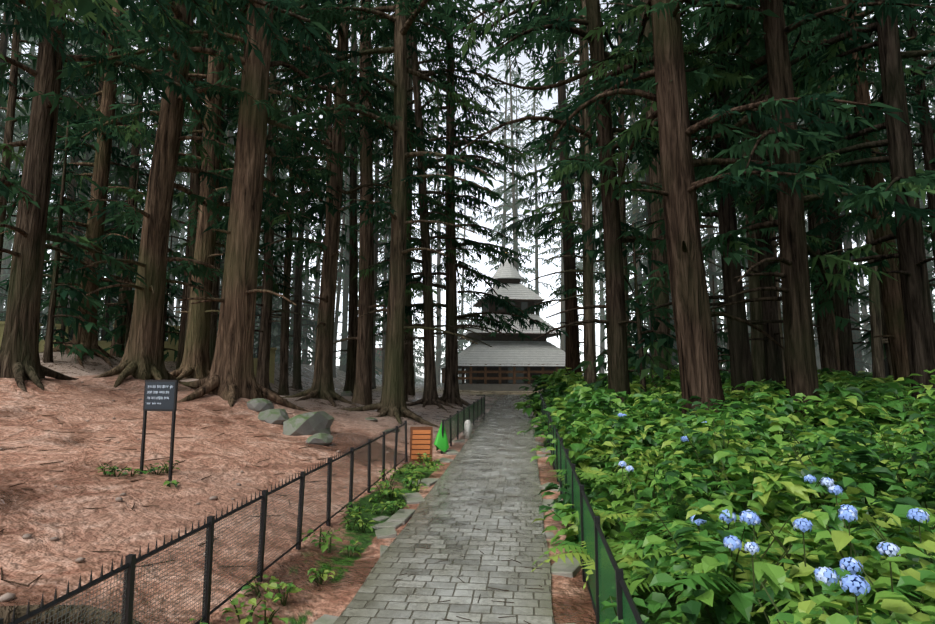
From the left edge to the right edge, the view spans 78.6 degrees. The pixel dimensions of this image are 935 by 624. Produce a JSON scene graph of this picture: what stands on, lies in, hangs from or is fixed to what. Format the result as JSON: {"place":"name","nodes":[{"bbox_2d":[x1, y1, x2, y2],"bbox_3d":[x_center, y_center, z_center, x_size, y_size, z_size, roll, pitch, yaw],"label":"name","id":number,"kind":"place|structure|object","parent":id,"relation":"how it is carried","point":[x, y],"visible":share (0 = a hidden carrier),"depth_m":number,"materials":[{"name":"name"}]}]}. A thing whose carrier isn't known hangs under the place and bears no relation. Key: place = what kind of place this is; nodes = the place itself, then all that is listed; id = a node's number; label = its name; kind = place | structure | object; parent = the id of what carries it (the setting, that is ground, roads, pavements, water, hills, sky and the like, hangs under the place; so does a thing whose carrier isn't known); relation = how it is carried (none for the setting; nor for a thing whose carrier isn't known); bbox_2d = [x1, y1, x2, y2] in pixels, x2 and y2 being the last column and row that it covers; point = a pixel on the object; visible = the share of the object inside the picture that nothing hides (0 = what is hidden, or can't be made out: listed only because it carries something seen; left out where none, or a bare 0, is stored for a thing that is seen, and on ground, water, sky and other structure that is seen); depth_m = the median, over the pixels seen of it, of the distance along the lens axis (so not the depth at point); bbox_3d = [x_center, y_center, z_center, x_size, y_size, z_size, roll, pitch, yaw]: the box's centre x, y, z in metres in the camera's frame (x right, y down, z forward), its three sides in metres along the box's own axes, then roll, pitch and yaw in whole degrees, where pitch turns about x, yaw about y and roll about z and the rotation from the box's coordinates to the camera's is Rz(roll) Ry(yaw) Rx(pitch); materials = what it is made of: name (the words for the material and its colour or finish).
{"place":"outdoors","nodes":[
{"label":"outdoors","id":0,"kind":"place"},
{"bbox_2d":[0,350,934,623],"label":"ground","id":1,"kind":"structure","parent":0,"point":[42,510],"depth_m":7.88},
{"bbox_2d":[0,15,35,310],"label":"tree","id":2,"kind":"object","parent":1,"relation":"on","point":[5,261],"visible":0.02,"depth_m":53.81,"materials":[{"name":"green plant"}]},
{"bbox_2d":[0,2,74,290],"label":"tree","id":3,"kind":"object","parent":1,"relation":"on","point":[3,44],"visible":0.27,"depth_m":32.11,"materials":[{"name":"green plant"}]},
{"bbox_2d":[0,4,96,274],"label":"tree","id":4,"kind":"object","parent":1,"relation":"on","point":[11,96],"visible":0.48,"depth_m":26.19,"materials":[{"name":"green plant"}]},
{"bbox_2d":[0,8,98,322],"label":"tree","id":5,"kind":"object","parent":1,"relation":"on","point":[24,130],"visible":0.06,"depth_m":41.86,"materials":[{"name":"green plant"}]},
{"bbox_2d":[0,121,118,363],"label":"tree","id":6,"kind":"object","parent":1,"relation":"on","point":[79,294],"visible":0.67,"depth_m":22.74,"materials":[{"name":"green plant"}]},
{"bbox_2d":[0,16,120,279],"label":"tree","id":7,"kind":"object","parent":1,"relation":"on","point":[28,38],"visible":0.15,"depth_m":29.60,"materials":[{"name":"green plant"}]},
{"bbox_2d":[0,604,141,623],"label":"exposed root","id":8,"kind":"object","parent":1,"relation":"on","point":[6,613],"visible":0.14,"depth_m":4.41,"materials":[{"name":"plant"}]},
{"bbox_2d":[39,174,105,346],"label":"tree","id":9,"kind":"object","parent":1,"relation":"on","point":[62,334],"visible":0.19,"depth_m":31.49,"materials":[{"name":"green plant"}]},
{"bbox_2d":[6,22,151,338],"bbox_3d":[-23.791,-14.892,35.479,8.008,37.179,8.618,-1,-7,6],"label":"tree","id":10,"kind":"object","parent":1,"relation":"on","point":[76,170],"visible":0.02,"depth_m":34.21,"materials":[{"name":"green plant"}]},
{"bbox_2d":[0,0,189,368],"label":"tree","id":11,"kind":"object","parent":1,"relation":"on","point":[100,165],"visible":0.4,"depth_m":24.95,"materials":[{"name":"green plant"}]},
{"bbox_2d":[61,170,144,356],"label":"tree","id":12,"kind":"object","parent":1,"relation":"on","point":[128,305],"visible":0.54,"depth_m":26.84,"materials":[{"name":"green plant"}]},
{"bbox_2d":[42,84,182,346],"bbox_3d":[-21.058,-5.085,34.443,7.206,17.777,6.922,-2,-7,19],"label":"tree","id":13,"kind":"object","parent":1,"relation":"on","point":[108,298],"visible":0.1,"depth_m":33.53,"materials":[{"name":"green plant"}]},
{"bbox_2d":[0,0,226,391],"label":"tree","id":14,"kind":"object","parent":1,"relation":"on","point":[20,362],"visible":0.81,"depth_m":13.98,"materials":[{"name":"green plant"}]},
{"bbox_2d":[54,1,176,320],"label":"tree","id":15,"kind":"object","parent":1,"relation":"on","point":[123,171],"visible":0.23,"depth_m":30.55,"materials":[{"name":"green plant"}]},
{"bbox_2d":[60,0,191,357],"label":"tree","id":16,"kind":"object","parent":1,"relation":"on","point":[133,151],"visible":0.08,"depth_m":32.56,"materials":[{"name":"green plant"}]},
{"bbox_2d":[0,321,276,383],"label":"boundary wall","id":17,"kind":"structure","parent":1,"relation":"on","point":[104,344],"depth_m":33.74,"materials":[{"name":"stone"}]},
{"bbox_2d":[132,235,183,360],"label":"tree","id":18,"kind":"object","parent":1,"relation":"on","point":[166,332],"visible":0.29,"depth_m":31.41,"materials":[{"name":"green plant"}]},
{"bbox_2d":[139,380,177,480],"bbox_3d":[-4.555,1.814,8.405,0.600,1.620,0.040,-2,-7,18],"label":"info sign","id":19,"kind":"object","parent":1,"relation":"on","point":[160,395],"visible":1,"depth_m":8.44,"materials":[{"name":"black metal"}]},
{"bbox_2d":[102,6,234,347],"bbox_3d":[-12.615,-13.952,27.340,6.728,36.603,6.874,-5,-7,35],"label":"tree","id":20,"kind":"object","parent":1,"relation":"on","point":[195,189],"visible":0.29,"depth_m":26.31,"materials":[{"name":"green plant"}]},
{"bbox_2d":[0,0,338,101],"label":"branches","id":21,"kind":"object","parent":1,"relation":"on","point":[86,8],"visible":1,"depth_m":6.60,"materials":[{"name":"green plant"}]},
{"bbox_2d":[56,0,294,387],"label":"tree","id":22,"kind":"object","parent":1,"relation":"on","point":[142,358],"visible":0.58,"depth_m":17.40,"materials":[{"name":"green plant"}]},
{"bbox_2d":[110,1,245,369],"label":"tree","id":23,"kind":"object","parent":1,"relation":"on","point":[182,329],"visible":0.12,"depth_m":28.65,"materials":[{"name":"green plant"}]},
{"bbox_2d":[0,420,407,623],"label":"fence","id":24,"kind":"object","parent":1,"relation":"on","point":[128,592],"visible":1,"depth_m":4.96,"materials":[{"name":"black metal"}]},
{"bbox_2d":[134,27,287,366],"bbox_3d":[-14.303,-16.564,33.833,7.075,41.607,8.100,-2,-7,13],"label":"tree","id":25,"kind":"object","parent":1,"relation":"on","point":[214,317],"visible":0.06,"depth_m":32.01,"materials":[{"name":"green plant"}]},
{"bbox_2d":[55,0,370,411],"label":"tree","id":26,"kind":"object","parent":1,"relation":"on","point":[230,378],"visible":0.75,"depth_m":16.29,"materials":[{"name":"green plant"}]},
{"bbox_2d":[105,0,336,379],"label":"tree","id":27,"kind":"object","parent":1,"relation":"on","point":[195,363],"visible":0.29,"depth_m":22.92,"materials":[{"name":"green plant"}]},
{"bbox_2d":[171,0,344,395],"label":"tree","id":28,"kind":"object","parent":1,"relation":"on","point":[262,373],"visible":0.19,"depth_m":29.55,"materials":[{"name":"green plant"}]},
{"bbox_2d":[0,364,541,623],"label":"fallen twigs","id":29,"kind":"object","parent":1,"relation":"on","point":[6,597],"visible":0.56,"depth_m":7.56,"materials":[{"name":"brown"}]},
{"bbox_2d":[254,271,304,359],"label":"tree","id":30,"kind":"object","parent":1,"relation":"on","point":[279,330],"visible":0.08,"depth_m":42.60,"materials":[{"name":"green plant"}]},
{"bbox_2d":[255,192,319,362],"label":"tree","id":31,"kind":"object","parent":1,"relation":"on","point":[304,308],"visible":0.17,"depth_m":49.39,"materials":[{"name":"green plant"}]},
{"bbox_2d":[257,240,334,373],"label":"tree","id":32,"kind":"object","parent":1,"relation":"on","point":[306,321],"visible":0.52,"depth_m":42.65,"materials":[{"name":"green plant"}]},
{"bbox_2d":[246,0,356,394],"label":"tree","id":33,"kind":"object","parent":1,"relation":"on","point":[283,389],"visible":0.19,"depth_m":33.41,"materials":[{"name":"green plant"}]},
{"bbox_2d":[260,24,359,389],"bbox_3d":[-11.584,-14.652,38.751,7.949,40.601,8.039,-1,-7,6],"label":"tree","id":34,"kind":"object","parent":1,"relation":"on","point":[297,381],"visible":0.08,"depth_m":37.45,"materials":[{"name":"green plant"}]},
{"bbox_2d":[274,53,346,364],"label":"tree","id":35,"kind":"object","parent":1,"relation":"on","point":[306,329],"visible":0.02,"depth_m":52.92,"materials":[{"name":"green plant"}]},
{"bbox_2d":[281,0,358,364],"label":"tree","id":36,"kind":"object","parent":1,"relation":"on","point":[318,281],"visible":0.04,"depth_m":55.85,"materials":[{"name":"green plant"}]},
{"bbox_2d":[246,387,399,444],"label":"boulders","id":37,"kind":"object","parent":1,"relation":"on","point":[316,425],"visible":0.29,"depth_m":13.77,"materials":[{"name":"stone"}]},
{"bbox_2d":[277,0,385,244],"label":"tree","id":38,"kind":"object","parent":1,"relation":"on","point":[346,160],"visible":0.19,"depth_m":30.66,"materials":[{"name":"green plant"}]},
{"bbox_2d":[208,0,455,406],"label":"tree","id":39,"kind":"object","parent":1,"relation":"on","point":[322,387],"visible":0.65,"depth_m":21.58,"materials":[{"name":"green plant"}]},
{"bbox_2d":[304,73,374,377],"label":"tree","id":40,"kind":"object","parent":1,"relation":"on","point":[340,274],"visible":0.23,"depth_m":49.32,"materials":[{"name":"green plant"}]},
{"bbox_2d":[320,0,374,371],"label":"tree","id":41,"kind":"object","parent":1,"relation":"on","point":[344,322],"visible":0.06,"depth_m":55.76,"materials":[{"name":"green plant"}]},
{"bbox_2d":[303,0,393,392],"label":"tree","id":42,"kind":"object","parent":1,"relation":"on","point":[352,317],"visible":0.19,"depth_m":36.08,"materials":[{"name":"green plant"}]},
{"bbox_2d":[287,0,444,405],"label":"tree","id":43,"kind":"object","parent":1,"relation":"on","point":[362,392],"visible":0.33,"depth_m":24.92,"materials":[{"name":"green plant"}]},
{"bbox_2d":[338,0,420,388],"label":"tree","id":44,"kind":"object","parent":1,"relation":"on","point":[377,177],"visible":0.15,"depth_m":41.74,"materials":[{"name":"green plant"}]},
{"bbox_2d":[346,57,415,385],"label":"tree","id":45,"kind":"object","parent":1,"relation":"on","point":[381,240],"visible":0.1,"depth_m":48.27,"materials":[{"name":"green plant"}]},
{"bbox_2d":[268,0,509,427],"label":"tree","id":46,"kind":"object","parent":1,"relation":"on","point":[392,403],"visible":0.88,"depth_m":19.13,"materials":[{"name":"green plant"}]},
{"bbox_2d":[270,61,881,339],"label":"tree branches","id":47,"kind":"object","parent":46,"relation":"attached to","point":[515,316],"visible":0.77,"depth_m":20.73,"materials":[{"name":"green plant"}]},
{"bbox_2d":[347,0,466,401],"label":"tree","id":48,"kind":"object","parent":1,"relation":"on","point":[407,300],"visible":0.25,"depth_m":31.19,"materials":[{"name":"green plant"}]},
{"bbox_2d":[357,0,467,395],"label":"tree","id":49,"kind":"object","parent":1,"relation":"on","point":[410,385],"visible":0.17,"depth_m":37.08,"materials":[{"name":"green plant"}]},
{"bbox_2d":[325,0,510,410],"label":"conifer tree","id":50,"kind":"object","parent":1,"relation":"on","point":[430,395],"visible":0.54,"depth_m":26.29,"materials":[{"name":"green plant"}]},
{"bbox_2d":[410,427,432,462],"bbox_3d":[-1.029,2.947,12.710,0.500,0.764,0.218,0,-7,-2],"label":"wooden crate","id":51,"kind":"object","parent":1,"relation":"on","point":[421,440],"visible":0.88,"depth_m":12.70,"materials":[{"name":"brown"}]},
{"bbox_2d":[413,40,470,384],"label":"conifer tree","id":52,"kind":"object","parent":1,"relation":"on","point":[438,354],"visible":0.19,"depth_m":65.44,"materials":[{"name":"green plant"}]},
{"bbox_2d":[333,394,554,623],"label":"path paving","id":53,"kind":"structure","parent":1,"relation":"on","point":[383,595],"depth_m":6.82,"materials":[{"name":"stone"}]},
{"bbox_2d":[312,397,588,623],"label":"path edge stones","id":54,"kind":"object","parent":1,"relation":"on","point":[401,517],"visible":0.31,"depth_m":7.97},
{"bbox_2d":[373,0,537,408],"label":"conifer tree","id":55,"kind":"object","parent":1,"relation":"on","point":[451,394],"visible":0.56,"depth_m":27.04,"materials":[{"name":"green plant"}]},
{"bbox_2d":[441,127,482,381],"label":"conifer tree","id":56,"kind":"object","parent":1,"relation":"on","point":[464,296],"visible":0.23,"depth_m":76.27,"materials":[{"name":"green plant"}]},
{"bbox_2d":[441,395,484,453],"bbox_3d":[0.050,3.541,19.105,0.068,1.207,10.255,-1,-7,7],"label":"fence","id":57,"kind":"object","parent":1,"relation":"on","point":[467,412],"visible":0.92,"depth_m":17.37,"materials":[{"name":"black metal"}]},
{"bbox_2d":[478,25,528,280],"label":"conifer tree","id":58,"kind":"object","parent":1,"relation":"on","point":[497,228],"visible":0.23,"depth_m":73.91,"materials":[{"name":"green plant"}]},
{"bbox_2d":[474,3,546,293],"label":"conifer tree","id":59,"kind":"object","parent":1,"relation":"on","point":[515,243],"visible":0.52,"depth_m":63.89,"materials":[{"name":"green plant"}]},
{"bbox_2d":[441,246,583,390],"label":"temple","id":60,"kind":"structure","parent":1,"relation":"on","point":[504,363],"depth_m":47.17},
{"bbox_2d":[95,365,934,623],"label":"undergrowth","id":61,"kind":"object","parent":1,"relation":"on","point":[879,411],"visible":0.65,"depth_m":6.29,"materials":[{"name":"green plant"}]},
{"bbox_2d":[618,413,929,623],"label":"hydrangea flowers","id":62,"kind":"object","parent":61,"relation":"on","point":[857,585],"visible":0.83,"depth_m":3.38,"materials":[{"name":"blue plant"}]},
{"bbox_2d":[487,68,542,274],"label":"conifer tree","id":63,"kind":"object","parent":1,"relation":"on","point":[516,196],"visible":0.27,"depth_m":70.61,"materials":[{"name":"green plant"}]},
{"bbox_2d":[508,48,560,315],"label":"conifer tree","id":64,"kind":"object","parent":1,"relation":"on","point":[535,268],"visible":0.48,"depth_m":68.72,"materials":[{"name":"grey plant"}]},
{"bbox_2d":[503,0,612,374],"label":"conifer tree","id":65,"kind":"object","parent":1,"relation":"on","point":[569,287],"visible":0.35,"depth_m":38.08,"materials":[{"name":"green plant"}]},
{"bbox_2d":[535,42,582,375],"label":"conifer tree","id":66,"kind":"object","parent":1,"relation":"on","point":[562,319],"visible":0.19,"depth_m":65.96,"materials":[{"name":"green plant"}]},
{"bbox_2d":[541,71,593,359],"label":"conifer tree","id":67,"kind":"object","parent":1,"relation":"on","point":[579,265],"visible":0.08,"depth_m":74.35,"materials":[{"name":"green plant"}]},
{"bbox_2d":[503,1,649,380],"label":"conifer tree","id":68,"kind":"object","parent":1,"relation":"on","point":[560,134],"visible":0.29,"depth_m":31.01,"materials":[{"name":"green plant"}]},
{"bbox_2d":[501,0,657,385],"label":"conifer tree","id":69,"kind":"object","parent":1,"relation":"on","point":[589,257],"visible":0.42,"depth_m":25.67,"materials":[{"name":"green plant"}]},
{"bbox_2d":[573,123,606,375],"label":"conifer tree","id":70,"kind":"object","parent":1,"relation":"on","point":[602,332],"depth_m":75.32,"materials":[{"name":"grey plant"}]},
{"bbox_2d":[574,120,605,375],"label":"conifer tree","id":71,"kind":"object","parent":1,"relation":"on","point":[595,270],"visible":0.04,"depth_m":68.31,"materials":[{"name":"grey plant"}]},
{"bbox_2d":[539,390,643,623],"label":"fence","id":72,"kind":"object","parent":1,"relation":"on","point":[622,595],"visible":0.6,"depth_m":4.77,"materials":[{"name":"green metal"}]},
{"bbox_2d":[563,0,650,375],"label":"conifer tree","id":73,"kind":"object","parent":1,"relation":"on","point":[621,121],"visible":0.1,"depth_m":34.45,"materials":[{"name":"brown plant"}]},
{"bbox_2d":[455,0,761,425],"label":"conifer tree","id":74,"kind":"object","parent":1,"relation":"on","point":[611,224],"visible":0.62,"depth_m":16.96,"materials":[{"name":"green plant"}]},
{"bbox_2d":[580,307,650,376],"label":"conifer tree","id":75,"kind":"object","parent":1,"relation":"on","point":[632,356],"visible":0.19,"depth_m":26.84,"materials":[{"name":"green plant"}]},
{"bbox_2d":[592,0,644,374],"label":"conifer tree","id":76,"kind":"object","parent":1,"relation":"on","point":[633,197],"depth_m":49.19,"materials":[{"name":"brown plant"}]},
{"bbox_2d":[567,223,678,391],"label":"conifer tree","id":77,"kind":"object","parent":1,"relation":"on","point":[652,343],"visible":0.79,"depth_m":20.57,"materials":[{"name":"green plant"}]},
{"bbox_2d":[592,20,672,363],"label":"conifer tree","id":78,"kind":"object","parent":1,"relation":"on","point":[647,180],"visible":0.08,"depth_m":38.55,"materials":[{"name":"green plant"}]},
{"bbox_2d":[594,22,700,329],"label":"conifer tree","id":79,"kind":"object","parent":1,"relation":"on","point":[633,165],"visible":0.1,"depth_m":42.73,"materials":[{"name":"green plant"}]},
{"bbox_2d":[626,197,676,373],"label":"conifer tree","id":80,"kind":"object","parent":1,"relation":"on","point":[643,275],"visible":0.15,"depth_m":45.67,"materials":[{"name":"green plant"}]},
{"bbox_2d":[373,434,934,623],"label":"ferns","id":81,"kind":"object","parent":1,"relation":"on","point":[630,557],"visible":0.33,"depth_m":5.02,"materials":[{"name":"green plant"}]},
{"bbox_2d":[598,0,713,378],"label":"conifer tree","id":82,"kind":"object","parent":1,"relation":"on","point":[642,171],"visible":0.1,"depth_m":32.57,"materials":[{"name":"green plant"}]},
{"bbox_2d":[577,0,737,387],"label":"conifer tree","id":83,"kind":"object","parent":1,"relation":"on","point":[656,233],"visible":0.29,"depth_m":24.84,"materials":[{"name":"brown plant"}]},
{"bbox_2d":[449,0,907,468],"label":"conifer tree","id":84,"kind":"object","parent":1,"relation":"on","point":[693,313],"visible":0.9,"depth_m":12.29,"materials":[{"name":"green plant"}]},
{"bbox_2d":[675,275,730,378],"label":"conifer tree","id":85,"kind":"object","parent":1,"relation":"on","point":[724,354],"visible":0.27,"depth_m":29.94,"materials":[{"name":"green plant"}]},
{"bbox_2d":[689,23,744,368],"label":"conifer tree","id":86,"kind":"object","parent":1,"relation":"on","point":[708,231],"visible":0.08,"depth_m":44.86,"materials":[{"name":"brown plant"}]},
{"bbox_2d":[574,0,866,431],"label":"conifer tree","id":87,"kind":"object","parent":1,"relation":"on","point":[741,370],"visible":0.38,"depth_m":15.23,"materials":[{"name":"green plant"}]},
{"bbox_2d":[682,20,829,381],"bbox_3d":[12.391,-14.544,26.326,6.463,38.925,5.811,3,-7,-25],"label":"conifer tree","id":88,"kind":"object","parent":1,"relation":"on","point":[757,357],"visible":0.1,"depth_m":24.50,"materials":[{"name":"brown plant"}]},
{"bbox_2d":[642,0,889,394],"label":"conifer tree","id":89,"kind":"object","parent":1,"relation":"on","point":[774,370],"visible":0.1,"depth_m":21.47,"materials":[{"name":"green plant"}]},
{"bbox_2d":[710,9,845,375],"bbox_3d":[15.268,-15.430,29.061,7.954,41.384,7.305,-2,-7,15],"label":"conifer tree","id":90,"kind":"object","parent":1,"relation":"on","point":[774,247],"visible":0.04,"depth_m":27.31,"materials":[{"name":"brown plant"}]},
{"bbox_2d":[624,0,934,441],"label":"conifer tree","id":91,"kind":"object","parent":1,"relation":"on","point":[794,274],"visible":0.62,"depth_m":13.04,"materials":[{"name":"green plant"}]},
{"bbox_2d":[736,3,880,374],"bbox_3d":[18.734,-20.559,32.135,7.175,52.121,8.135,2,-7,-18],"label":"conifer tree","id":92,"kind":"object","parent":1,"relation":"on","point":[827,349],"visible":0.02,"depth_m":29.16,"materials":[{"name":"brown plant"}]},
{"bbox_2d":[796,63,859,369],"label":"conifer tree","id":93,"kind":"object","parent":1,"relation":"on","point":[835,333],"visible":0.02,"depth_m":31.30,"materials":[{"name":"green plant"}]},
{"bbox_2d":[730,0,934,437],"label":"conifer tree","id":94,"kind":"object","parent":1,"relation":"on","point":[905,184],"visible":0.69,"depth_m":14.38,"materials":[{"name":"green plant"}]},
{"bbox_2d":[732,0,934,385],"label":"conifer tree","id":95,"kind":"object","parent":1,"relation":"on","point":[891,292],"visible":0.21,"depth_m":19.65,"materials":[{"name":"green plant"}]},
{"bbox_2d":[737,0,934,375],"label":"conifer tree","id":96,"kind":"object","parent":1,"relation":"on","point":[846,351],"visible":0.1,"depth_m":26.45,"materials":[{"name":"green plant"}]},
{"bbox_2d":[812,266,870,371],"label":"conifer tree","id":97,"kind":"object","parent":1,"relation":"on","point":[860,363],"visible":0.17,"depth_m":40.00,"materials":[{"name":"green plant"}]},
{"bbox_2d":[817,10,880,370],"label":"conifer tree","id":98,"kind":"object","parent":1,"relation":"on","point":[854,337],"visible":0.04,"depth_m":41.79,"materials":[{"name":"brown plant"}]},
{"bbox_2d":[794,0,934,381],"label":"conifer tree","id":99,"kind":"object","parent":1,"relation":"on","point":[878,369],"visible":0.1,"depth_m":23.49,"materials":[{"name":"green plant"}]},
{"bbox_2d":[807,1,934,324],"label":"conifer tree","id":100,"kind":"object","parent":1,"relation":"on","point":[916,165],"visible":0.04,"depth_m":35.91,"materials":[{"name":"green plant"}]},
{"bbox_2d":[831,6,925,375],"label":"conifer tree","id":101,"kind":"object","parent":1,"relation":"on","point":[884,330],"visible":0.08,"depth_m":28.50,"materials":[{"name":"green plant"}]},
{"bbox_2d":[838,0,934,303],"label":"conifer tree","id":102,"kind":"object","parent":1,"relation":"on","point":[926,140],"visible":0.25,"depth_m":26.14,"materials":[{"name":"green plant"}]},
{"bbox_2d":[0,0,934,382],"label":"sky","id":103,"kind":"structure","parent":0,"point":[547,104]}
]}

